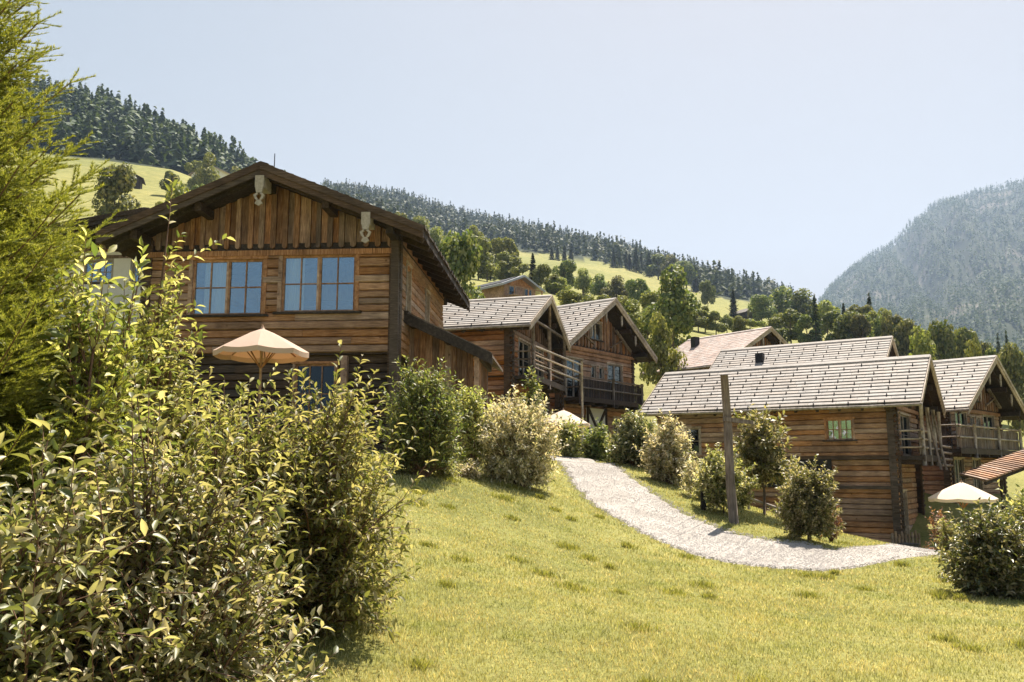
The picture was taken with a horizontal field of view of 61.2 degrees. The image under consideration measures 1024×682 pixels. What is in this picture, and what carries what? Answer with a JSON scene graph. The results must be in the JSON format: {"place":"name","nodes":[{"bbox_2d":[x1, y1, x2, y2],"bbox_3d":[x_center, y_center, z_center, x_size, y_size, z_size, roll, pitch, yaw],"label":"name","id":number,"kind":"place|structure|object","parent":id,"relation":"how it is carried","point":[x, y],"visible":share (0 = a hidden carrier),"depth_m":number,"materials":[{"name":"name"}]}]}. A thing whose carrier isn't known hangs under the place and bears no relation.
{"place":"outdoors","nodes":[
{"label":"outdoors","id":0,"kind":"place"},
{"bbox_2d":[0,0,1023,306],"label":"sky","id":1,"kind":"structure","parent":0,"point":[786,141],"materials":[{"name":"blue"}]},
{"bbox_2d":[1,134,1023,681],"bbox_3d":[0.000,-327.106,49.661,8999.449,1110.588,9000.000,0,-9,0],"label":"ground","id":2,"kind":"structure","parent":0,"point":[151,194],"depth_m":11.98,"materials":[{"name":"green plant"}]},
{"bbox_2d":[0,207,148,358],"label":"plastered house","id":3,"kind":"structure","parent":2,"relation":"on","point":[121,265],"depth_m":34.74,"materials":[{"name":"white paint"}]},
{"bbox_2d":[82,259,113,283],"bbox_3d":[-16.679,-2.786,34.963,1.430,1.015,0.270,0,-9,2],"label":"window","id":4,"kind":"structure","parent":3,"relation":"in","point":[96,260],"depth_m":34.95,"materials":[{"name":"paint"}]},
{"bbox_2d":[0,0,173,581],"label":"spruce tree","id":5,"kind":"object","parent":2,"relation":"on","point":[25,256],"visible":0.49,"depth_m":4.47,"materials":[{"name":"green plant"}]},
{"bbox_2d":[0,413,179,681],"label":"leafy shrub","id":6,"kind":"object","parent":2,"relation":"on","point":[17,620],"visible":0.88,"depth_m":2.89,"materials":[{"name":"green plant"}]},
{"bbox_2d":[8,225,177,585],"bbox_3d":[-2.178,0.737,4.512,0.993,2.750,1.058,0,-9,0],"label":"leafy shrub","id":7,"kind":"object","parent":2,"relation":"on","point":[74,345],"visible":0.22,"depth_m":4.53,"materials":[{"name":"green plant"}]},
{"bbox_2d":[91,162,141,215],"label":"broadleaf tree","id":8,"kind":"object","parent":2,"relation":"on","point":[119,181],"visible":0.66,"depth_m":113.01,"materials":[{"name":"green plant"}]},
{"bbox_2d":[2,73,257,175],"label":"forest","id":9,"kind":"object","parent":2,"relation":"on","point":[145,137],"visible":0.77,"depth_m":411.14,"materials":[{"name":"green plant"}]},
{"bbox_2d":[102,172,234,572],"bbox_3d":[-2.359,0.574,5.608,1.151,3.444,1.234,-8,-12,43],"label":"leafy shrub","id":10,"kind":"object","parent":2,"relation":"on","point":[170,367],"visible":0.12,"depth_m":5.58,"materials":[{"name":"green plant"}]},
{"bbox_2d":[0,362,344,681],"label":"leafy shrub","id":11,"kind":"object","parent":2,"relation":"on","point":[195,606],"visible":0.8,"depth_m":3.30,"materials":[{"name":"green plant"}]},
{"bbox_2d":[165,179,188,201],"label":"broadleaf tree","id":12,"kind":"object","parent":2,"relation":"on","point":[178,190],"visible":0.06,"depth_m":69.80,"materials":[{"name":"green plant"}]},
{"bbox_2d":[184,160,202,188],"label":"broadleaf tree","id":13,"kind":"object","parent":2,"relation":"on","point":[192,166],"visible":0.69,"depth_m":295.67,"materials":[{"name":"green plant"}]},
{"bbox_2d":[195,151,220,185],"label":"broadleaf tree","id":14,"kind":"object","parent":2,"relation":"on","point":[207,173],"visible":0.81,"depth_m":258.20,"materials":[{"name":"green plant"}]},
{"bbox_2d":[179,349,332,658],"bbox_3d":[-2.122,1.282,6.480,1.812,2.418,1.638,-6,-10,32],"label":"leafy shrub","id":15,"kind":"object","parent":2,"relation":"on","point":[247,465],"visible":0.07,"depth_m":6.35,"materials":[{"name":"green plant"}]},
{"bbox_2d":[213,324,308,446],"bbox_3d":[-5.020,0.957,17.252,1.778,2.614,1.778,-2,-9,13],"label":"parasol","id":16,"kind":"object","parent":2,"relation":"on","point":[260,345],"visible":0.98,"depth_m":17.15,"materials":[{"name":"fabric"}]},
{"bbox_2d":[95,153,502,455],"bbox_3d":[-5.199,-0.263,25.748,9.813,8.450,9.670,-1,-9,4],"label":"log chalet","id":17,"kind":"object","parent":2,"relation":"on","point":[316,271],"visible":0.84,"depth_m":22.14,"materials":[{"name":"brown wood"}]},
{"bbox_2d":[182,256,268,317],"bbox_3d":[-7.285,-1.393,22.254,2.210,1.605,0.320,-1,-9,4],"label":"window","id":18,"kind":"structure","parent":17,"relation":"in","point":[218,277],"depth_m":22.29,"materials":[{"name":"brown wood"}]},
{"bbox_2d":[287,361,339,425],"bbox_3d":[-4.961,1.330,21.834,1.330,1.635,0.270,-1,-9,4],"label":"window","id":19,"kind":"structure","parent":17,"relation":"in","point":[321,372],"depth_m":21.89,"materials":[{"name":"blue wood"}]},
{"bbox_2d":[272,254,361,314],"bbox_3d":[-4.915,-1.482,22.100,2.260,1.635,0.320,-1,-9,4],"label":"window","id":20,"kind":"structure","parent":17,"relation":"in","point":[290,297],"depth_m":22.13,"materials":[{"name":"brown wood"}]},
{"bbox_2d":[404,260,412,312],"bbox_3d":[-2.851,-1.385,23.242,0.320,1.425,0.850,-1,-9,4],"label":"window","id":21,"kind":"structure","parent":17,"relation":"in","point":[408,285],"depth_m":23.44,"materials":[{"name":"wood"}]},
{"bbox_2d":[203,340,447,649],"bbox_3d":[-1.620,1.399,7.048,1.938,2.727,2.270,3,-9,-17],"label":"leafy shrub","id":22,"kind":"object","parent":2,"relation":"on","point":[352,543],"visible":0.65,"depth_m":6.72,"materials":[{"name":"green plant"}]},
{"bbox_2d":[371,355,468,476],"bbox_3d":[-1.724,1.447,16.776,1.990,2.411,1.864,0,-9,0],"label":"round bush","id":23,"kind":"object","parent":2,"relation":"on","point":[425,405],"visible":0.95,"depth_m":16.44,"materials":[{"name":"green plant"}]},
{"bbox_2d":[439,229,484,298],"bbox_3d":[-3.903,-3.117,63.320,4.884,10.544,4.063,-8,-11,41],"label":"broadleaf tree","id":24,"kind":"object","parent":2,"relation":"on","point":[458,252],"visible":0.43,"depth_m":62.83,"materials":[{"name":"green plant"}]},
{"bbox_2d":[456,458,482,479],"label":"shrub","id":25,"kind":"object","parent":2,"relation":"on","point":[468,471],"visible":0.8,"depth_m":17.88,"materials":[{"name":"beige plant"}]},
{"bbox_2d":[446,378,500,467],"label":"round bush","id":26,"kind":"object","parent":2,"relation":"on","point":[470,425],"visible":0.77,"depth_m":19.30,"materials":[{"name":"green plant"}]},
{"bbox_2d":[471,235,491,279],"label":"broadleaf tree","id":27,"kind":"object","parent":2,"relation":"on","point":[484,243],"visible":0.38,"depth_m":171.71,"materials":[{"name":"green plant"}]},
{"bbox_2d":[477,252,500,281],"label":"broadleaf tree","id":28,"kind":"object","parent":2,"relation":"on","point":[486,271],"visible":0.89,"depth_m":172.47,"materials":[{"name":"green plant"}]},
{"bbox_2d":[496,251,511,279],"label":"broadleaf tree","id":29,"kind":"object","parent":2,"relation":"on","point":[504,272],"visible":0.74,"depth_m":177.65,"materials":[{"name":"green plant"}]},
{"bbox_2d":[491,237,519,271],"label":"broadleaf tree","id":30,"kind":"object","parent":2,"relation":"on","point":[498,246],"visible":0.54,"depth_m":227.49,"materials":[{"name":"green plant"}]},
{"bbox_2d":[470,275,544,298],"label":"hillside house","id":31,"kind":"structure","parent":2,"relation":"on","point":[522,285],"depth_m":96.10,"materials":[{"name":"brown wood"}]},
{"bbox_2d":[497,257,522,278],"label":"broadleaf tree","id":32,"kind":"object","parent":2,"relation":"on","point":[515,262],"visible":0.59,"depth_m":176.06,"materials":[{"name":"green plant"}]},
{"bbox_2d":[443,294,583,441],"bbox_3d":[-2.726,1.630,37.749,12.130,6.910,7.023,-3,-9,17],"label":"log chalet","id":33,"kind":"object","parent":2,"relation":"on","point":[517,337],"visible":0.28,"depth_m":35.19,"materials":[{"name":"orange wood"}]},
{"bbox_2d":[517,337,530,374],"bbox_3d":[0.424,0.795,35.815,0.270,1.660,1.900,-3,-9,17],"label":"balcony door","id":34,"kind":"structure","parent":33,"relation":"in","point":[523,344],"depth_m":35.85,"materials":[{"name":"wood"}]},
{"bbox_2d":[243,148,793,300],"bbox_3d":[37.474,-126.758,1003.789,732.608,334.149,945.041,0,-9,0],"label":"forest","id":35,"kind":"object","parent":2,"relation":"on","point":[447,218],"visible":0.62,"depth_m":741.66,"materials":[{"name":"green plant"}]},
{"bbox_2d":[469,384,568,490],"bbox_3d":[0.150,2.245,18.821,2.231,2.578,2.096,0,-9,0],"label":"round bush","id":36,"kind":"object","parent":2,"relation":"on","point":[519,452],"visible":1,"depth_m":18.50,"materials":[{"name":"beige plant"}]},
{"bbox_2d":[516,365,549,427],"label":"round bush","id":37,"kind":"object","parent":2,"relation":"on","point":[532,391],"visible":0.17,"depth_m":26.07,"materials":[{"name":"green plant"}]},
{"bbox_2d":[532,263,551,287],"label":"broadleaf tree","id":38,"kind":"object","parent":2,"relation":"on","point":[540,272],"visible":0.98,"depth_m":160.75,"materials":[{"name":"green plant"}]},
{"bbox_2d":[543,277,571,294],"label":"broadleaf tree","id":39,"kind":"object","parent":2,"relation":"on","point":[560,281],"visible":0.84,"depth_m":165.40,"materials":[{"name":"green plant"}]},
{"bbox_2d":[552,259,576,288],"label":"broadleaf tree","id":40,"kind":"object","parent":2,"relation":"on","point":[563,271],"visible":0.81,"depth_m":203.25,"materials":[{"name":"green plant"}]},
{"bbox_2d":[544,408,589,428],"bbox_3d":[1.950,3.601,32.831,2.017,2.144,2.017,-2,-9,13],"label":"parasol","id":41,"kind":"object","parent":2,"relation":"on","point":[563,414],"visible":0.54,"depth_m":32.40,"materials":[{"name":"fabric"}]},
{"bbox_2d":[552,414,586,456],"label":"round bush","id":42,"kind":"object","parent":2,"relation":"on","point":[569,433],"visible":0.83,"depth_m":29.55,"materials":[{"name":"green plant"}]},
{"bbox_2d":[556,289,583,304],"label":"broadleaf tree","id":43,"kind":"object","parent":2,"relation":"on","point":[566,297],"visible":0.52,"depth_m":107.04,"materials":[{"name":"green plant"}]},
{"bbox_2d":[574,268,593,294],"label":"broadleaf tree","id":44,"kind":"object","parent":2,"relation":"on","point":[583,280],"visible":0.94,"depth_m":213.43,"materials":[{"name":"green plant"}]},
{"bbox_2d":[578,417,610,461],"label":"round bush","id":45,"kind":"object","parent":2,"relation":"on","point":[595,448],"visible":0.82,"depth_m":29.99,"materials":[{"name":"green plant"}]},
{"bbox_2d":[589,273,608,295],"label":"broadleaf tree","id":46,"kind":"object","parent":2,"relation":"on","point":[598,285],"visible":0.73,"depth_m":208.04,"materials":[{"name":"green plant"}]},
{"bbox_2d":[549,297,657,443],"bbox_3d":[1.375,2.311,45.803,9.886,8.180,8.223,-7,-11,38],"label":"log chalet","id":47,"kind":"object","parent":2,"relation":"on","point":[610,346],"visible":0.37,"depth_m":43.44,"materials":[{"name":"brown wood"}]},
{"bbox_2d":[566,355,583,396],"bbox_3d":[2.933,1.790,41.805,0.270,2.030,1.500,-7,-11,38],"label":"balcony door","id":48,"kind":"structure","parent":47,"relation":"in","point":[571,392],"depth_m":41.73,"materials":[{"name":"glass"}]},
{"bbox_2d":[586,407,607,439],"bbox_3d":[4.208,4.113,43.078,0.170,1.600,1.760,-7,-11,38],"label":"panel door","id":49,"kind":"structure","parent":47,"relation":"in","point":[592,414],"depth_m":43.02,"materials":[{"name":"white paint"}]},
{"bbox_2d":[606,362,623,400],"bbox_3d":[5.235,2.200,44.673,0.270,2.080,1.600,-7,-11,38],"label":"balcony door","id":50,"kind":"structure","parent":47,"relation":"in","point":[614,370],"depth_m":44.80,"materials":[{"name":"glass"}]},
{"bbox_2d":[599,275,628,298],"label":"broadleaf tree","id":51,"kind":"object","parent":2,"relation":"on","point":[617,286],"visible":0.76,"depth_m":203.40,"materials":[{"name":"green plant"}]},
{"bbox_2d":[602,404,659,467],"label":"round bush","id":52,"kind":"object","parent":2,"relation":"on","point":[633,431],"visible":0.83,"depth_m":26.50,"materials":[{"name":"green plant"}]},
{"bbox_2d":[624,297,645,331],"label":"broadleaf tree","id":53,"kind":"object","parent":2,"relation":"on","point":[632,309],"visible":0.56,"depth_m":98.69,"materials":[{"name":"green plant"}]},
{"bbox_2d":[625,278,650,311],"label":"broadleaf tree","id":54,"kind":"object","parent":2,"relation":"on","point":[632,286],"visible":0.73,"depth_m":193.05,"materials":[{"name":"green plant"}]},
{"bbox_2d":[639,290,661,334],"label":"broadleaf tree","id":55,"kind":"object","parent":2,"relation":"on","point":[651,297],"visible":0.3,"depth_m":107.76,"materials":[{"name":"green plant"}]},
{"bbox_2d":[645,253,675,279],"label":"broadleaf tree","id":56,"kind":"object","parent":2,"relation":"on","point":[658,260],"visible":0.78,"depth_m":529.14,"materials":[{"name":"green plant"}]},
{"bbox_2d":[631,408,695,484],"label":"round bush","id":57,"kind":"object","parent":2,"relation":"on","point":[664,454],"visible":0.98,"depth_m":24.06,"materials":[{"name":"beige plant"}]},
{"bbox_2d":[639,310,687,385],"bbox_3d":[10.176,1.236,58.466,2.937,6.729,2.478,3,-9,-19],"label":"broadleaf tree","id":58,"kind":"object","parent":2,"relation":"on","point":[661,334],"visible":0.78,"depth_m":58.19,"materials":[{"name":"green plant"}]},
{"bbox_2d":[641,264,701,349],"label":"broadleaf tree","id":59,"kind":"object","parent":2,"relation":"on","point":[677,310],"visible":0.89,"depth_m":86.34,"materials":[{"name":"green plant"}]},
{"bbox_2d":[672,260,697,286],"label":"broadleaf tree","id":60,"kind":"object","parent":2,"relation":"on","point":[689,268],"visible":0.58,"depth_m":509.54,"materials":[{"name":"green plant"}]},
{"bbox_2d":[676,451,706,497],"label":"round bush","id":61,"kind":"object","parent":2,"relation":"on","point":[689,471],"visible":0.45,"depth_m":22.22,"materials":[{"name":"green plant"}]},
{"bbox_2d":[692,310,710,331],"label":"broadleaf tree","id":62,"kind":"object","parent":2,"relation":"on","point":[701,318],"visible":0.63,"depth_m":149.76,"materials":[{"name":"green plant"}]},
{"bbox_2d":[699,280,715,304],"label":"broadleaf tree","id":63,"kind":"object","parent":2,"relation":"on","point":[707,289],"visible":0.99,"depth_m":304.93,"materials":[{"name":"green plant"}]},
{"bbox_2d":[640,326,788,385],"bbox_3d":[15.358,2.997,61.078,10.614,7.210,7.386,7,-11,-37],"label":"log chalet","id":64,"kind":"object","parent":2,"relation":"on","point":[701,353],"visible":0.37,"depth_m":59.32,"materials":[{"name":"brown wood"}]},
{"bbox_2d":[708,311,728,334],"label":"broadleaf tree","id":65,"kind":"object","parent":2,"relation":"on","point":[717,327],"visible":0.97,"depth_m":149.29,"materials":[{"name":"green plant"}]},
{"bbox_2d":[688,442,761,513],"bbox_3d":[5.034,3.246,20.318,1.663,1.731,1.715,0,-9,0],"label":"round bush","id":66,"kind":"object","parent":2,"relation":"on","point":[712,485],"visible":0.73,"depth_m":20.09,"materials":[{"name":"green plant"}]},
{"bbox_2d":[720,375,753,524],"bbox_3d":[5.049,2.492,19.317,0.674,3.495,0.245,-1,-9,5],"label":"timber post","id":67,"kind":"object","parent":2,"relation":"on","point":[728,419],"visible":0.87,"depth_m":19.28,"materials":[{"name":"brown wood"}]},
{"bbox_2d":[747,294,777,324],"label":"broadleaf tree","id":68,"kind":"object","parent":2,"relation":"on","point":[762,308],"visible":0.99,"depth_m":242.02,"materials":[{"name":"green plant"}]},
{"bbox_2d":[732,403,804,514],"bbox_3d":[6.359,2.995,21.830,1.877,2.888,1.963,0,-9,0],"label":"young tree","id":69,"kind":"object","parent":2,"relation":"on","point":[758,446],"visible":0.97,"depth_m":21.56,"materials":[{"name":"green plant"}]},
{"bbox_2d":[764,313,793,328],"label":"broadleaf tree","id":70,"kind":"object","parent":2,"relation":"on","point":[776,322],"visible":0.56,"depth_m":150.47,"materials":[{"name":"green plant"}]},
{"bbox_2d":[766,285,797,319],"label":"broadleaf tree","id":71,"kind":"object","parent":2,"relation":"on","point":[780,300],"visible":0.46,"depth_m":248.22,"materials":[{"name":"green plant"}]},
{"bbox_2d":[775,308,801,343],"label":"broadleaf tree","id":72,"kind":"object","parent":2,"relation":"on","point":[790,315],"visible":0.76,"depth_m":141.86,"materials":[{"name":"green plant"}]},
{"bbox_2d":[638,354,952,543],"bbox_3d":[11.576,4.719,35.516,11.229,7.630,6.023,-6,-10,33],"label":"log chalet","id":73,"kind":"object","parent":2,"relation":"on","point":[855,422],"visible":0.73,"depth_m":33.03,"materials":[{"name":"brown wood"}]},
{"bbox_2d":[678,426,701,455],"bbox_3d":[7.380,4.121,35.675,1.000,1.180,0.270,-6,-10,33],"label":"window","id":74,"kind":"structure","parent":73,"relation":"in","point":[695,430],"depth_m":35.55,"materials":[{"name":"wood"}]},
{"bbox_2d":[822,417,856,441],"bbox_3d":[12.282,3.312,32.461,1.240,0.905,0.320,-6,-10,33],"label":"window","id":75,"kind":"structure","parent":73,"relation":"in","point":[851,423],"depth_m":32.42,"materials":[{"name":"brown wood"}]},
{"bbox_2d":[898,412,911,455],"bbox_3d":[14.792,3.560,32.809,0.270,1.630,2.000,-6,-10,33],"label":"balcony door","id":76,"kind":"structure","parent":73,"relation":"in","point":[904,418],"depth_m":33.17,"materials":[{"name":"wood"}]},
{"bbox_2d":[777,288,820,328],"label":"broadleaf tree","id":77,"kind":"object","parent":2,"relation":"on","point":[802,301],"visible":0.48,"depth_m":242.97,"materials":[{"name":"green plant"}]},
{"bbox_2d":[709,336,898,368],"bbox_3d":[15.755,3.635,46.462,9.185,7.160,6.223,-6,-10,33],"label":"log chalet","id":78,"kind":"object","parent":2,"relation":"on","point":[856,348],"visible":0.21,"depth_m":45.82,"materials":[{"name":"grey wood"}]},
{"bbox_2d":[767,454,846,540],"bbox_3d":[6.072,3.313,18.173,1.596,1.889,1.483,0,-9,0],"label":"round bush","id":79,"kind":"object","parent":2,"relation":"on","point":[808,502],"visible":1,"depth_m":17.83,"materials":[{"name":"green plant"}]},
{"bbox_2d":[793,314,821,342],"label":"broadleaf tree","id":80,"kind":"object","parent":2,"relation":"on","point":[801,324],"visible":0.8,"depth_m":137.69,"materials":[{"name":"green plant"}]},
{"bbox_2d":[808,294,824,341],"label":"conifer tree","id":81,"kind":"object","parent":2,"relation":"on","point":[814,317],"visible":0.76,"depth_m":136.81,"materials":[{"name":"green plant"}]},
{"bbox_2d":[814,300,839,337],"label":"broadleaf tree","id":82,"kind":"object","parent":2,"relation":"on","point":[827,306],"visible":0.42,"depth_m":181.65,"materials":[{"name":"green plant"}]},
{"bbox_2d":[821,310,841,340],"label":"broadleaf tree","id":83,"kind":"object","parent":2,"relation":"on","point":[830,317],"visible":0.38,"depth_m":143.11,"materials":[{"name":"green plant"}]},
{"bbox_2d":[832,310,868,339],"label":"broadleaf tree","id":84,"kind":"object","parent":2,"relation":"on","point":[842,324],"visible":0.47,"depth_m":137.89,"materials":[{"name":"green plant"}]},
{"bbox_2d":[850,313,871,338],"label":"broadleaf tree","id":85,"kind":"object","parent":2,"relation":"on","point":[860,325],"visible":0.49,"depth_m":135.32,"materials":[{"name":"green plant"}]},
{"bbox_2d":[880,313,901,355],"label":"broadleaf tree","id":86,"kind":"object","parent":2,"relation":"on","point":[886,327],"visible":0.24,"depth_m":129.28,"materials":[{"name":"green plant"}]},
{"bbox_2d":[893,318,917,355],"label":"broadleaf tree","id":87,"kind":"object","parent":2,"relation":"on","point":[902,333],"visible":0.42,"depth_m":128.73,"materials":[{"name":"green plant"}]},
{"bbox_2d":[890,530,920,547],"bbox_3d":[13.312,6.884,29.276,1.500,0.932,0.081,5,-10,-28],"label":"picket fence","id":88,"kind":"object","parent":2,"relation":"on","point":[912,536],"visible":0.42,"depth_m":29.29,"materials":[{"name":"brown wood"}]},
{"bbox_2d":[818,178,1023,357],"bbox_3d":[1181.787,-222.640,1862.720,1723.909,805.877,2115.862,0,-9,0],"label":"forest","id":89,"kind":"object","parent":2,"relation":"on","point":[917,301],"visible":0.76,"depth_m":2001.34,"materials":[{"name":"green plant"}]},
{"bbox_2d":[908,323,937,359],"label":"broadleaf tree","id":90,"kind":"object","parent":2,"relation":"on","point":[925,341],"visible":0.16,"depth_m":88.58,"materials":[{"name":"green plant"}]},
{"bbox_2d":[925,507,947,549],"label":"shrub","id":91,"kind":"object","parent":2,"relation":"on","point":[936,530],"visible":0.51,"depth_m":24.00,"materials":[{"name":"green plant"}]},
{"bbox_2d":[928,318,957,359],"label":"broadleaf tree","id":92,"kind":"object","parent":2,"relation":"on","point":[943,337],"visible":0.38,"depth_m":110.49,"materials":[{"name":"green plant"}]},
{"bbox_2d":[933,515,960,550],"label":"shrub","id":93,"kind":"object","parent":2,"relation":"on","point":[945,529],"visible":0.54,"depth_m":18.56,"materials":[{"name":"green plant"}]},
{"bbox_2d":[928,479,998,533],"bbox_3d":[15.100,5.896,28.943,2.017,2.510,2.017,-1,-9,9],"label":"parasol","id":94,"kind":"object","parent":2,"relation":"on","point":[962,492],"visible":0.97,"depth_m":28.53,"materials":[{"name":"fabric"}]},
{"bbox_2d":[954,326,979,357],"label":"broadleaf tree","id":95,"kind":"object","parent":2,"relation":"on","point":[962,336],"visible":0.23,"depth_m":119.17,"materials":[{"name":"green plant"}]},
{"bbox_2d":[918,355,1023,503],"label":"log chalet","id":96,"kind":"object","parent":2,"relation":"on","point":[982,400],"visible":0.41,"depth_m":38.01,"materials":[{"name":"brown wood"}]},
{"bbox_2d":[954,457,965,483],"bbox_3d":[19.244,5.892,37.378,1.300,1.770,0.220,8,-12,-43],"label":"window","id":97,"kind":"structure","parent":96,"relation":"in","point":[959,466],"depth_m":37.54,"materials":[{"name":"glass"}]},
{"bbox_2d":[964,338,982,357],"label":"broadleaf tree","id":98,"kind":"object","parent":2,"relation":"on","point":[975,351],"visible":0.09,"depth_m":85.68,"materials":[{"name":"green plant"}]},
{"bbox_2d":[929,496,1023,600],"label":"round bush","id":99,"kind":"object","parent":2,"relation":"on","point":[989,560],"visible":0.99,"depth_m":12.03,"materials":[{"name":"green plant"}]},
{"bbox_2d":[959,449,1023,520],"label":"timber shelter","id":100,"kind":"object","parent":2,"relation":"on","point":[987,473],"visible":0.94,"depth_m":32.78,"materials":[{"name":"brown wood"}]},
{"bbox_2d":[994,479,1023,544],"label":"round bush","id":101,"kind":"object","parent":2,"relation":"on","point":[1018,504],"visible":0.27,"depth_m":15.24,"materials":[{"name":"green plant"}]},
{"bbox_2d":[999,341,1023,436],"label":"broadleaf tree","id":102,"kind":"object","parent":2,"relation":"on","point":[1011,359],"visible":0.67,"depth_m":89.86,"materials":[{"name":"green plant"}]},
{"bbox_2d":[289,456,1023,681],"bbox_3d":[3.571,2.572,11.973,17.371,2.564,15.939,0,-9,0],"label":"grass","id":103,"kind":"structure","parent":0,"point":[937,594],"depth_m":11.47,"materials":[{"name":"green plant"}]},
{"bbox_2d":[550,455,939,570],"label":"path","id":104,"kind":"structure","parent":0,"point":[614,488],"depth_m":17.51,"materials":[{"name":"grey gravel"}]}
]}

